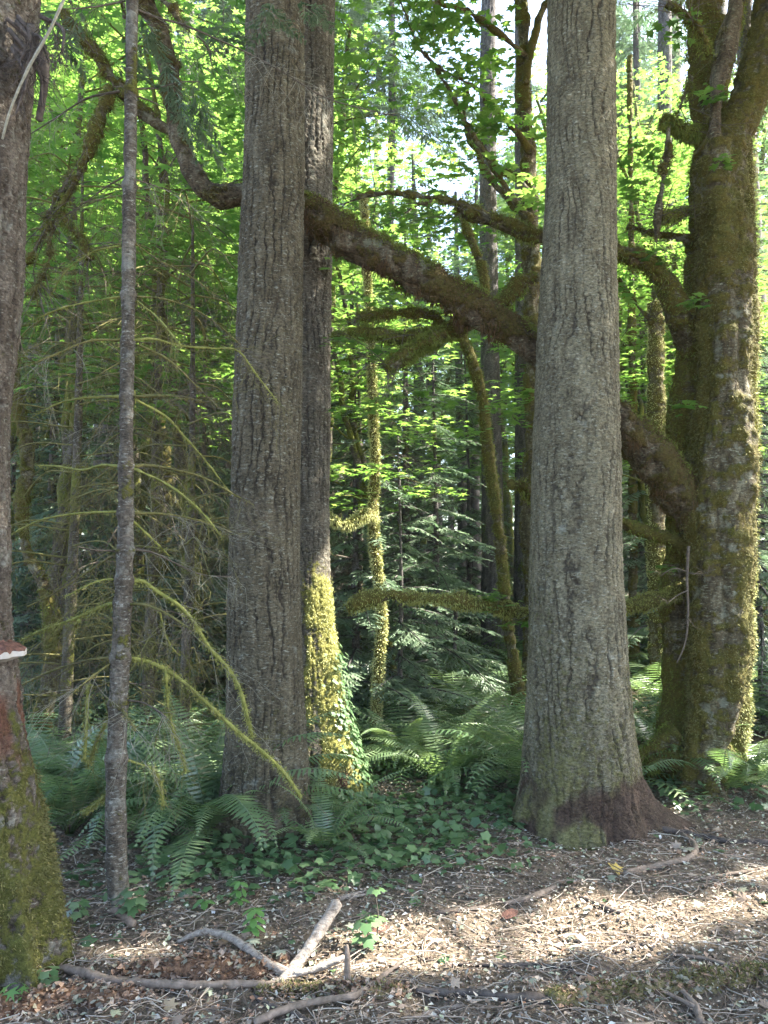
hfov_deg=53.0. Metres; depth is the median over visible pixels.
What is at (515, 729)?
sword fern
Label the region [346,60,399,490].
conifer
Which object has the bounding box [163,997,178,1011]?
fallen leaf
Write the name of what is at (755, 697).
sword fern
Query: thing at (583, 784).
fir tree
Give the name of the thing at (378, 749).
sword fern
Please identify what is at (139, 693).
sword fern
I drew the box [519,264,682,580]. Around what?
vine maple
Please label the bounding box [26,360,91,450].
broadleaf tree
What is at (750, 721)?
sword fern
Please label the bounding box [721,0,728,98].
conifer
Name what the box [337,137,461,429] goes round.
broadleaf tree
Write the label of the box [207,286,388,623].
young hemlock
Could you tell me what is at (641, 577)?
young hemlock
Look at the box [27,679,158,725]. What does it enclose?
sword fern
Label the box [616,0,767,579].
conifer
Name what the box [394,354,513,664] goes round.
young hemlock
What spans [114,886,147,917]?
seedling
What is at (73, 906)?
seedling
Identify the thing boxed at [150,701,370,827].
sword fern
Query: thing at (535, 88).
conifer
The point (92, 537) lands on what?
young hemlock
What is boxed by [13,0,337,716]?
vine maple
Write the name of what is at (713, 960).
fallen branch
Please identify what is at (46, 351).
broadleaf tree
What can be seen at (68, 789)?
sword fern
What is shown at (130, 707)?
sword fern
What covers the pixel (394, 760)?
sword fern
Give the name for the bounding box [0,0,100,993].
old mossy tree
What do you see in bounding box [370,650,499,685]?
sword fern
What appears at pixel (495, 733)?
sword fern
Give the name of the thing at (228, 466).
conifer
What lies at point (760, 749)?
sword fern
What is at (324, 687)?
fir tree
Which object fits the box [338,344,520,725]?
young hemlock
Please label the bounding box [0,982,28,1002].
seedling
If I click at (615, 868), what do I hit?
fallen leaf
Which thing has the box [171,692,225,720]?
sword fern
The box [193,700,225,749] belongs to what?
sword fern
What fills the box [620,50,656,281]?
conifer
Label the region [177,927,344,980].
fallen branch
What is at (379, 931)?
fallen leaf
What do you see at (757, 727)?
sword fern
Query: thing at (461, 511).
conifer
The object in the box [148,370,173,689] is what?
snag
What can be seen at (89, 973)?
fallen branch
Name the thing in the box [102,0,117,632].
fir tree
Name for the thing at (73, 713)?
sword fern
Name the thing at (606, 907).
fallen branch
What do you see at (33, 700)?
sword fern
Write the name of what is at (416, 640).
young hemlock
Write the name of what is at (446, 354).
broadleaf tree
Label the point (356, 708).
sword fern
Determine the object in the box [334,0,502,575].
conifer
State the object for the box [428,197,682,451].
vine maple
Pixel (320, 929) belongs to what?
fallen branch
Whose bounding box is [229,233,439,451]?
broadleaf tree
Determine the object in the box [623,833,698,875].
fallen branch
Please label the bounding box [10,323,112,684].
young hemlock
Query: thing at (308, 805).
sword fern
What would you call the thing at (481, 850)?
fallen branch
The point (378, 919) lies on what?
seedling
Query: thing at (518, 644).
sword fern
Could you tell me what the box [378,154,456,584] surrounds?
conifer
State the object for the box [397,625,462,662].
sword fern
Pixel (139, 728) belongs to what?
sword fern
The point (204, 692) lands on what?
sword fern
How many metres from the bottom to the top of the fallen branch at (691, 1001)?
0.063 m
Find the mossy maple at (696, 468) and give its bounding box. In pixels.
[20,0,767,805]
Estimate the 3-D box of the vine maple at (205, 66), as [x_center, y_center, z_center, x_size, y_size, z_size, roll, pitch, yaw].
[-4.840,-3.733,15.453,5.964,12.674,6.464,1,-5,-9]
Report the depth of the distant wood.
54.65 m
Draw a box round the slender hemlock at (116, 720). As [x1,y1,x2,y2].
[10,0,431,905]
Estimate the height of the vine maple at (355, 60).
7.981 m
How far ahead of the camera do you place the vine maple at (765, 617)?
10.95 m
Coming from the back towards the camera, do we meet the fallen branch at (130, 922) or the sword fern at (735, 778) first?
the sword fern at (735, 778)
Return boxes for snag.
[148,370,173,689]
[644,300,666,696]
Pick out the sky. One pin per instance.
(534, 5)
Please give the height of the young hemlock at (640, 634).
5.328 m
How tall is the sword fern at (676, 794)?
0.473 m
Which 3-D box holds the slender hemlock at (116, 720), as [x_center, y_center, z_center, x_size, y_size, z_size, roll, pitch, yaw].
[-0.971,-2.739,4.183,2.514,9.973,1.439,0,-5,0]
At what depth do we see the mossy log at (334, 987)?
2.94 m
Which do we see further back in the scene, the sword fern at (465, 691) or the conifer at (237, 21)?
the conifer at (237, 21)
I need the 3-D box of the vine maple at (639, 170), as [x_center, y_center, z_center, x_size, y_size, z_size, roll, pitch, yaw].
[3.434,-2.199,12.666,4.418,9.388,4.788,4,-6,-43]
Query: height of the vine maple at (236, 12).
10.327 m
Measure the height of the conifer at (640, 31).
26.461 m
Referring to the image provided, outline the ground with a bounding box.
[0,572,767,1023]
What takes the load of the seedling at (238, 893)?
on the ground
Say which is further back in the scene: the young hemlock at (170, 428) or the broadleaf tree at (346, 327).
the broadleaf tree at (346, 327)
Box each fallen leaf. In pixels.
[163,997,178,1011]
[372,924,387,932]
[501,908,517,918]
[608,863,622,874]
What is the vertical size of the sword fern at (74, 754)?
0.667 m
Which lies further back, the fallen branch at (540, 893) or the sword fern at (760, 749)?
the sword fern at (760, 749)
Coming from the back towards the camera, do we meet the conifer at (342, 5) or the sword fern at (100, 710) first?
the conifer at (342, 5)
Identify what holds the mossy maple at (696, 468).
on the ground
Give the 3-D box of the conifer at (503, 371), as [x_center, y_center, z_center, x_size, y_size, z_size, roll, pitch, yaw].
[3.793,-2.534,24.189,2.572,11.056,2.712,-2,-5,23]
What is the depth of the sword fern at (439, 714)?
6.93 m
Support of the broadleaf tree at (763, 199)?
on the ground
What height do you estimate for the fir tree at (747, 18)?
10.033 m
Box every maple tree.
[11,350,62,737]
[329,197,388,749]
[339,0,546,691]
[452,208,525,724]
[625,54,641,673]
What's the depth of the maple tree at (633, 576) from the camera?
10.63 m
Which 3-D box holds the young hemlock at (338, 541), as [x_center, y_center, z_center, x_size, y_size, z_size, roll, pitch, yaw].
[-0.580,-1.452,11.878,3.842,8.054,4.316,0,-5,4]
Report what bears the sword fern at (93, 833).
on the ground
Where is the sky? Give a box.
[19,0,767,571]
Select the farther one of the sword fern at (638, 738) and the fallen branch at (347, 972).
the sword fern at (638, 738)
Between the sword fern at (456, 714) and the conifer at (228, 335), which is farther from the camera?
the conifer at (228, 335)
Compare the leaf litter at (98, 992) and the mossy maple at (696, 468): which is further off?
the mossy maple at (696, 468)
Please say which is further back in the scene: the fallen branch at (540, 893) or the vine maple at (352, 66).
the vine maple at (352, 66)
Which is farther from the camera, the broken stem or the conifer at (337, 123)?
the conifer at (337, 123)
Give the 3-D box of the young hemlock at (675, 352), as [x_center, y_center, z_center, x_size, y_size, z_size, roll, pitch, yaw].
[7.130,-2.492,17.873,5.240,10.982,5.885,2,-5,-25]
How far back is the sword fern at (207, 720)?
6.88 m
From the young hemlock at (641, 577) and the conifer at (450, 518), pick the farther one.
the conifer at (450, 518)
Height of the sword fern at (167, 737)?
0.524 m
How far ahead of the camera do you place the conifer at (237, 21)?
17.32 m
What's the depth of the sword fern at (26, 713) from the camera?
7.42 m
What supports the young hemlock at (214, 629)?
on the ground
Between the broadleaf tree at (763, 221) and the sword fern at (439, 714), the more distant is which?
the broadleaf tree at (763, 221)
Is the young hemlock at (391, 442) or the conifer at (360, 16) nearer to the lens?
the young hemlock at (391, 442)
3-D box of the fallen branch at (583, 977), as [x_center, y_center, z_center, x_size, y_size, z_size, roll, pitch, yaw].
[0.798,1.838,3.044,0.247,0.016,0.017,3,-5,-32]
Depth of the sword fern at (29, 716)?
6.21 m
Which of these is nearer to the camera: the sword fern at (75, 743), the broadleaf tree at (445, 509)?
the sword fern at (75, 743)
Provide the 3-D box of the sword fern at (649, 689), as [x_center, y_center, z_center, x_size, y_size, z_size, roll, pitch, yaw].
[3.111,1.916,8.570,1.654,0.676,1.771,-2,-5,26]
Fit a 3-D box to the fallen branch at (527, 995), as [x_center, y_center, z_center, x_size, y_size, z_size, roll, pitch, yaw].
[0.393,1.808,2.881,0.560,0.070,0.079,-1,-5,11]
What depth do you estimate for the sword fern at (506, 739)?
6.00 m
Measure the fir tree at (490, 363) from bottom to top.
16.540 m
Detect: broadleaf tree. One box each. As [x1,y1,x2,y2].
[11,307,94,472]
[20,271,97,574]
[21,59,140,371]
[21,99,176,584]
[21,184,99,472]
[26,348,93,464]
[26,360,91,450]
[48,0,369,419]
[85,53,235,419]
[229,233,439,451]
[334,282,408,450]
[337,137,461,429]
[339,235,540,586]
[394,370,479,507]
[396,315,514,500]
[402,154,544,478]
[411,440,456,567]
[438,379,514,511]
[448,383,514,511]
[532,63,686,365]
[623,55,767,387]
[623,198,767,473]
[684,61,767,319]
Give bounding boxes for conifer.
[28,0,177,447]
[45,0,165,574]
[118,0,245,578]
[141,0,356,596]
[195,0,364,18]
[198,7,232,494]
[219,52,373,143]
[331,0,389,511]
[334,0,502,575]
[338,0,408,574]
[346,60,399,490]
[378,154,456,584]
[400,193,450,592]
[401,348,454,557]
[416,191,480,591]
[439,354,454,572]
[445,40,545,271]
[446,175,506,597]
[480,272,511,457]
[511,0,681,591]
[536,0,760,405]
[538,3,686,535]
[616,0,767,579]
[620,1,687,223]
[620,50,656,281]
[672,1,685,260]
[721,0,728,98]
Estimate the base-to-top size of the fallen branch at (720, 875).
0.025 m
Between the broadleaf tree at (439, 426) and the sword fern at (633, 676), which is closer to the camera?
the sword fern at (633, 676)
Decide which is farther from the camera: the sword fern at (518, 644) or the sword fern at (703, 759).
the sword fern at (518, 644)
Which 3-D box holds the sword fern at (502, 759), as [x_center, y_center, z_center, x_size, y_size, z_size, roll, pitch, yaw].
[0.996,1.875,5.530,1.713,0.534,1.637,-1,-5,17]
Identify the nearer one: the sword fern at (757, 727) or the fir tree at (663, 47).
the sword fern at (757, 727)
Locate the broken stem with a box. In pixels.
[450,610,457,680]
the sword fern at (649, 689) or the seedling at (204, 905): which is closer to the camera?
the seedling at (204, 905)
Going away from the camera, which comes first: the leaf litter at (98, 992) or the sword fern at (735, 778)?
the leaf litter at (98, 992)
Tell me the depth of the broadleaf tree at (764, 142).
21.12 m
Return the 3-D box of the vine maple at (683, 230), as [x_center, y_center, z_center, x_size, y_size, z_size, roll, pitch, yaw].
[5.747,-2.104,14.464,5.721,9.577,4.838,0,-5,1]
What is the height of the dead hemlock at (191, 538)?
4.667 m
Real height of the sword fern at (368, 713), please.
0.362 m
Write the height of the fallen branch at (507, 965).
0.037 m
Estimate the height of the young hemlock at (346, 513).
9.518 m
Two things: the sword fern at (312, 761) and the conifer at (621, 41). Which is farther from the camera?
the conifer at (621, 41)
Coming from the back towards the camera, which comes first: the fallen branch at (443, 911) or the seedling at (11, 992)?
the fallen branch at (443, 911)
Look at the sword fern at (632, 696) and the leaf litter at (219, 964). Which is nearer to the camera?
the leaf litter at (219, 964)
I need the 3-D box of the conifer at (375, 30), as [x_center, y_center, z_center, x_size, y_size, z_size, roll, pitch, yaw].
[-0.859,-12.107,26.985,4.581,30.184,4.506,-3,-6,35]
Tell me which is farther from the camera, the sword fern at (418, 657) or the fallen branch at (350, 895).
the sword fern at (418, 657)
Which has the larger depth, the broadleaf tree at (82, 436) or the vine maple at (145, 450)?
the broadleaf tree at (82, 436)
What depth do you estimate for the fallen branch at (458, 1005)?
2.81 m
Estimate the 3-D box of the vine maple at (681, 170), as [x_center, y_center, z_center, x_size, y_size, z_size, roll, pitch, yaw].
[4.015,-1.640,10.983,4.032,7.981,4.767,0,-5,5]
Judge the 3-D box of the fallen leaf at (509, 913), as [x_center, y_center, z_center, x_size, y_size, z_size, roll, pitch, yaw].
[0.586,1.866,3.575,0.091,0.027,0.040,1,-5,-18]
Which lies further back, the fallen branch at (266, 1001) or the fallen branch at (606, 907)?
the fallen branch at (606, 907)
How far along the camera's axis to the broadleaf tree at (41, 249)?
19.36 m
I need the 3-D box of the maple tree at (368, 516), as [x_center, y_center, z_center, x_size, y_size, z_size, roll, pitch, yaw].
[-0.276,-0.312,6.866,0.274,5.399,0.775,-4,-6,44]
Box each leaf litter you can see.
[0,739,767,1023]
[0,978,158,1020]
[111,947,289,980]
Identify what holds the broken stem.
on the ground
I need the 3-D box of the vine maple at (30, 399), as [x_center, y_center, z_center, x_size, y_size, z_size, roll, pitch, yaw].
[-5.587,-3.021,13.198,5.746,11.266,5.301,0,-5,4]
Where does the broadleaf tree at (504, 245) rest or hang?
on the ground
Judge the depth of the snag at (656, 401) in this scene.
9.23 m
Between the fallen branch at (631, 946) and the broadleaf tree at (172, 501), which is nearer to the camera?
the fallen branch at (631, 946)
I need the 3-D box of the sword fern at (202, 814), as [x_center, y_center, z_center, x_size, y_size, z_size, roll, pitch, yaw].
[-1.115,1.557,4.697,2.090,0.847,1.836,-3,-5,31]
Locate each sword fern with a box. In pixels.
[23,669,103,722]
[23,682,80,723]
[23,684,39,710]
[25,686,159,762]
[25,713,78,737]
[26,698,105,744]
[26,708,104,826]
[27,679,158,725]
[27,702,209,828]
[27,703,202,860]
[29,705,174,794]
[33,721,194,811]
[38,715,224,881]
[43,687,376,900]
[57,705,220,772]
[64,728,205,837]
[74,682,212,736]
[75,656,175,687]
[82,676,205,710]
[91,720,221,818]
[104,682,225,715]
[135,689,225,738]
[138,721,316,804]
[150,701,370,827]
[152,716,224,750]
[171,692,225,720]
[186,790,367,828]
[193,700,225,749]
[240,763,412,858]
[342,643,431,662]
[346,689,387,730]
[349,676,424,750]
[349,693,499,791]
[350,694,482,775]
[350,725,413,778]
[355,699,437,732]
[357,695,483,727]
[358,688,521,795]
[358,707,478,768]
[369,653,495,714]
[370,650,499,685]
[387,680,524,747]
[389,666,523,724]
[391,705,523,780]
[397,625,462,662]
[404,723,646,795]
[410,729,639,799]
[416,653,506,693]
[424,636,518,663]
[424,718,522,772]
[434,665,526,713]
[440,685,525,738]
[463,695,650,746]
[471,633,522,660]
[479,645,522,670]
[479,665,510,690]
[502,677,659,709]
[508,744,702,819]
[628,639,648,673]
[629,661,662,705]
[630,667,660,691]
[633,684,766,727]
[633,712,655,739]
[634,714,764,789]
[634,715,749,743]
[636,729,767,790]
[651,696,767,733]
[724,739,767,786]
[749,666,767,724]
[749,698,767,736]
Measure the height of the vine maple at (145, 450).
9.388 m
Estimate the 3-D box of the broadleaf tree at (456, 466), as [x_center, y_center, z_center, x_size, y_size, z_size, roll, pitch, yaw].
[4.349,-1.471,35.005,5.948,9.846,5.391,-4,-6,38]
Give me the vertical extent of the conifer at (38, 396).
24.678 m
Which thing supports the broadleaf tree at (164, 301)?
on the ground
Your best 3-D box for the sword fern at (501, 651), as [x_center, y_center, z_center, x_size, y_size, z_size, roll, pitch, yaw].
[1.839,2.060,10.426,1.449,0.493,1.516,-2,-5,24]
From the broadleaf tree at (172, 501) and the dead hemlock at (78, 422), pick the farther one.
the broadleaf tree at (172, 501)
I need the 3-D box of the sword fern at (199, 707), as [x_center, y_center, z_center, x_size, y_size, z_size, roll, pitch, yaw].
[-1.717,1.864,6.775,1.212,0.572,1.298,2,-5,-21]
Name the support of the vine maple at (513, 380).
on the ground
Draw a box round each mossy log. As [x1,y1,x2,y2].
[253,974,410,1002]
[541,958,767,1007]
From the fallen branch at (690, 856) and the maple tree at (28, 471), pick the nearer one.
the fallen branch at (690, 856)
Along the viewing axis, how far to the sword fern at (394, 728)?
6.98 m
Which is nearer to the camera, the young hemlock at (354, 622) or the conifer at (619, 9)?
the young hemlock at (354, 622)
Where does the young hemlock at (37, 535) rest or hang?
on the ground
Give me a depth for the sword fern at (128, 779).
5.46 m
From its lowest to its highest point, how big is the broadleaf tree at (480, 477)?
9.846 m
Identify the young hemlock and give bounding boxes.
[10,282,191,736]
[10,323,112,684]
[11,141,178,643]
[14,303,179,689]
[28,139,235,679]
[73,284,234,715]
[79,140,230,616]
[96,160,397,698]
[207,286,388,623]
[222,177,444,671]
[329,313,476,721]
[330,208,516,681]
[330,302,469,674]
[333,297,439,590]
[333,437,498,744]
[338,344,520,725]
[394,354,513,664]
[617,194,648,625]
[621,314,753,669]
[622,189,764,594]
[626,148,767,625]
[626,232,767,662]
[633,342,767,734]
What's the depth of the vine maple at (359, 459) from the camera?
7.46 m
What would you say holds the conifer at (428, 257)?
on the ground
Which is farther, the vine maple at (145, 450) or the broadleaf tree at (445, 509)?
the broadleaf tree at (445, 509)
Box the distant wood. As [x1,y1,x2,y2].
[16,296,767,575]
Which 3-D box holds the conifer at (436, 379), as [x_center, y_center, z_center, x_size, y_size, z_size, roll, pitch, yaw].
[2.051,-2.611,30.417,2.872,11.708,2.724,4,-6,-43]
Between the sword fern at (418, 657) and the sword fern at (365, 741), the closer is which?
the sword fern at (365, 741)
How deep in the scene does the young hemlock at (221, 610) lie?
8.01 m
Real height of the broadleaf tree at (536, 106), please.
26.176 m
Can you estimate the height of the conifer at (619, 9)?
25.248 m
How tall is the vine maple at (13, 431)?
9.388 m
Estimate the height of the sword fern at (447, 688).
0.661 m
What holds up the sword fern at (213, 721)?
on the ground
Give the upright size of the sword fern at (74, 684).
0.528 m
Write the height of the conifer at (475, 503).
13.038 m
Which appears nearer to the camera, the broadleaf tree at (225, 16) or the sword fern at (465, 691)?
the sword fern at (465, 691)
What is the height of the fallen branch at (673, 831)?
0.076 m
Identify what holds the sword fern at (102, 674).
on the ground
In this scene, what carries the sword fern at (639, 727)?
on the ground
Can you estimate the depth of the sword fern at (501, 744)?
5.90 m
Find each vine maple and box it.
[10,0,198,628]
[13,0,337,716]
[19,0,242,735]
[19,21,231,647]
[21,0,221,644]
[23,0,347,689]
[27,0,238,568]
[77,0,514,429]
[84,8,398,642]
[137,0,472,473]
[184,141,469,714]
[188,201,450,615]
[206,47,442,407]
[403,274,514,601]
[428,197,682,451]
[441,42,686,410]
[453,260,671,491]
[454,122,654,418]
[512,50,767,393]
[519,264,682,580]
[536,105,767,442]
[617,130,767,413]
[617,228,767,649]
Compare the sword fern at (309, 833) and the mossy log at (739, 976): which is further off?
the sword fern at (309, 833)
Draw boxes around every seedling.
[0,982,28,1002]
[37,966,59,986]
[64,898,89,921]
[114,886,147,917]
[192,897,215,909]
[229,880,249,913]
[241,908,265,937]
[351,918,381,950]
[366,886,387,944]
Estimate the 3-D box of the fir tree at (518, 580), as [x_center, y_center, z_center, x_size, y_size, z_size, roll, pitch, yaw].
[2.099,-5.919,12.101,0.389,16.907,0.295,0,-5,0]
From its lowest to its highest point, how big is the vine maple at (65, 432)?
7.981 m
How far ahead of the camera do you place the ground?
3.54 m
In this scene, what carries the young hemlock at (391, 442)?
on the ground
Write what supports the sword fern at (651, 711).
on the ground
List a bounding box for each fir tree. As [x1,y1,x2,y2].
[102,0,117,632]
[175,0,193,620]
[206,0,313,856]
[299,0,379,802]
[479,0,505,664]
[508,0,698,850]
[513,11,525,645]
[657,0,673,522]
[740,0,751,59]
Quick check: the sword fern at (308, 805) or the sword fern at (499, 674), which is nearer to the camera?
the sword fern at (308, 805)
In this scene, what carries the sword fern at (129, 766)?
on the ground
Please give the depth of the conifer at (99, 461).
20.06 m
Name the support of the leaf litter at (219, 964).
on the ground
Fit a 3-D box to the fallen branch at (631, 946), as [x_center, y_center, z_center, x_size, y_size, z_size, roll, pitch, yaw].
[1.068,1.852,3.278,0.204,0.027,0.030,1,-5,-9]
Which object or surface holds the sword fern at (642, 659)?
on the ground
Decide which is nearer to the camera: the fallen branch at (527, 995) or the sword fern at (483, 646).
the fallen branch at (527, 995)
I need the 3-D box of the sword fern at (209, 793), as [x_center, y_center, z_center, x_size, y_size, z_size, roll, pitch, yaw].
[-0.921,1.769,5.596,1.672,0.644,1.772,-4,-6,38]
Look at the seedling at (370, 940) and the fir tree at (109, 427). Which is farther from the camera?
the fir tree at (109, 427)
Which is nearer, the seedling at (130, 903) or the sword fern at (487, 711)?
the seedling at (130, 903)
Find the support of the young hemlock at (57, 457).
on the ground
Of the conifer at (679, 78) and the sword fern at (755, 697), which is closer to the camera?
the sword fern at (755, 697)
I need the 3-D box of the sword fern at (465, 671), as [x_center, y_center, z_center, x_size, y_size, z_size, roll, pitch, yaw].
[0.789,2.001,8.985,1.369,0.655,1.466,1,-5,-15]
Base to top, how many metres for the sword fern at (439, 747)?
0.711 m
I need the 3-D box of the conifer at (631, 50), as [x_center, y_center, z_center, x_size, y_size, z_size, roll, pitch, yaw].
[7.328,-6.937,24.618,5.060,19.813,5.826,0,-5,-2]
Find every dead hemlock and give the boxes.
[10,148,238,748]
[12,131,237,733]
[13,177,353,819]
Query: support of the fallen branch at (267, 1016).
on the ground
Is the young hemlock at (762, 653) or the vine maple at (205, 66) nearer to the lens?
the young hemlock at (762, 653)
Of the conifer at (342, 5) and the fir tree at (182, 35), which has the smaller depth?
the fir tree at (182, 35)
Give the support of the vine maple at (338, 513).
on the ground
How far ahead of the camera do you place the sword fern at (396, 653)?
10.29 m
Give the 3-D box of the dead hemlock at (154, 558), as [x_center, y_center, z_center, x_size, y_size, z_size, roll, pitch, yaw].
[-2.260,-0.646,7.138,2.511,5.806,2.957,-2,-5,23]
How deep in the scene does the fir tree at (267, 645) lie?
4.73 m
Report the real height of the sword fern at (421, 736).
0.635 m
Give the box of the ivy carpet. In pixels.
[56,719,767,998]
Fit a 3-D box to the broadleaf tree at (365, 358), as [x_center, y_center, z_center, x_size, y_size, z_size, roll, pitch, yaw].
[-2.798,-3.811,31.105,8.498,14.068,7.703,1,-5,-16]
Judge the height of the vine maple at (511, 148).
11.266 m
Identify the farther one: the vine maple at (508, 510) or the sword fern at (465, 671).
the vine maple at (508, 510)
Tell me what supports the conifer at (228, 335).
on the ground
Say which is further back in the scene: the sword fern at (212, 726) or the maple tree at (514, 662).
the maple tree at (514, 662)
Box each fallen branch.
[59,964,276,989]
[106,907,136,928]
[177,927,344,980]
[253,955,408,1023]
[253,993,315,1023]
[279,899,341,981]
[339,891,371,900]
[344,944,350,979]
[397,1003,463,1023]
[416,987,550,1003]
[434,904,488,914]
[444,962,572,970]
[470,843,503,856]
[503,884,556,905]
[567,968,607,983]
[579,895,621,913]
[613,943,657,952]
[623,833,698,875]
[647,866,767,889]
[662,826,767,845]
[663,988,705,1023]
[671,953,735,966]
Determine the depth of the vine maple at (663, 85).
13.20 m
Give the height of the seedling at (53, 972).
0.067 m
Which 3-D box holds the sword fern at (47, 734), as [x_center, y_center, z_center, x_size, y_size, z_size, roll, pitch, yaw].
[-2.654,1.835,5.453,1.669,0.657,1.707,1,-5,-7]
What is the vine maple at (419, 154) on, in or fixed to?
on the ground
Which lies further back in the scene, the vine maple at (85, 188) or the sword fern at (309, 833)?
the vine maple at (85, 188)
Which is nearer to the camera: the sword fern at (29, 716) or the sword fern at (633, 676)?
the sword fern at (29, 716)
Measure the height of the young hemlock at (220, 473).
8.054 m
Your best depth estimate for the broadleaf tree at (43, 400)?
38.72 m
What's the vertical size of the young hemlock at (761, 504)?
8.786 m
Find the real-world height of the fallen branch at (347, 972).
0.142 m
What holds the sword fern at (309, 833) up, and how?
on the ground
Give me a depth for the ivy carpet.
4.34 m
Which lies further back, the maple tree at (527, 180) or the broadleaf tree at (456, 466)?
the broadleaf tree at (456, 466)
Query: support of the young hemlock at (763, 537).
on the ground
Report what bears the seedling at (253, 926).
on the ground
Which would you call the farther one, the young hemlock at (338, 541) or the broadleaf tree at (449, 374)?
the broadleaf tree at (449, 374)
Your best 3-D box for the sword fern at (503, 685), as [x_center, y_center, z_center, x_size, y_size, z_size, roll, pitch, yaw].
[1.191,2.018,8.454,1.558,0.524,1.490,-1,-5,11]
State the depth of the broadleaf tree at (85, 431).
39.59 m

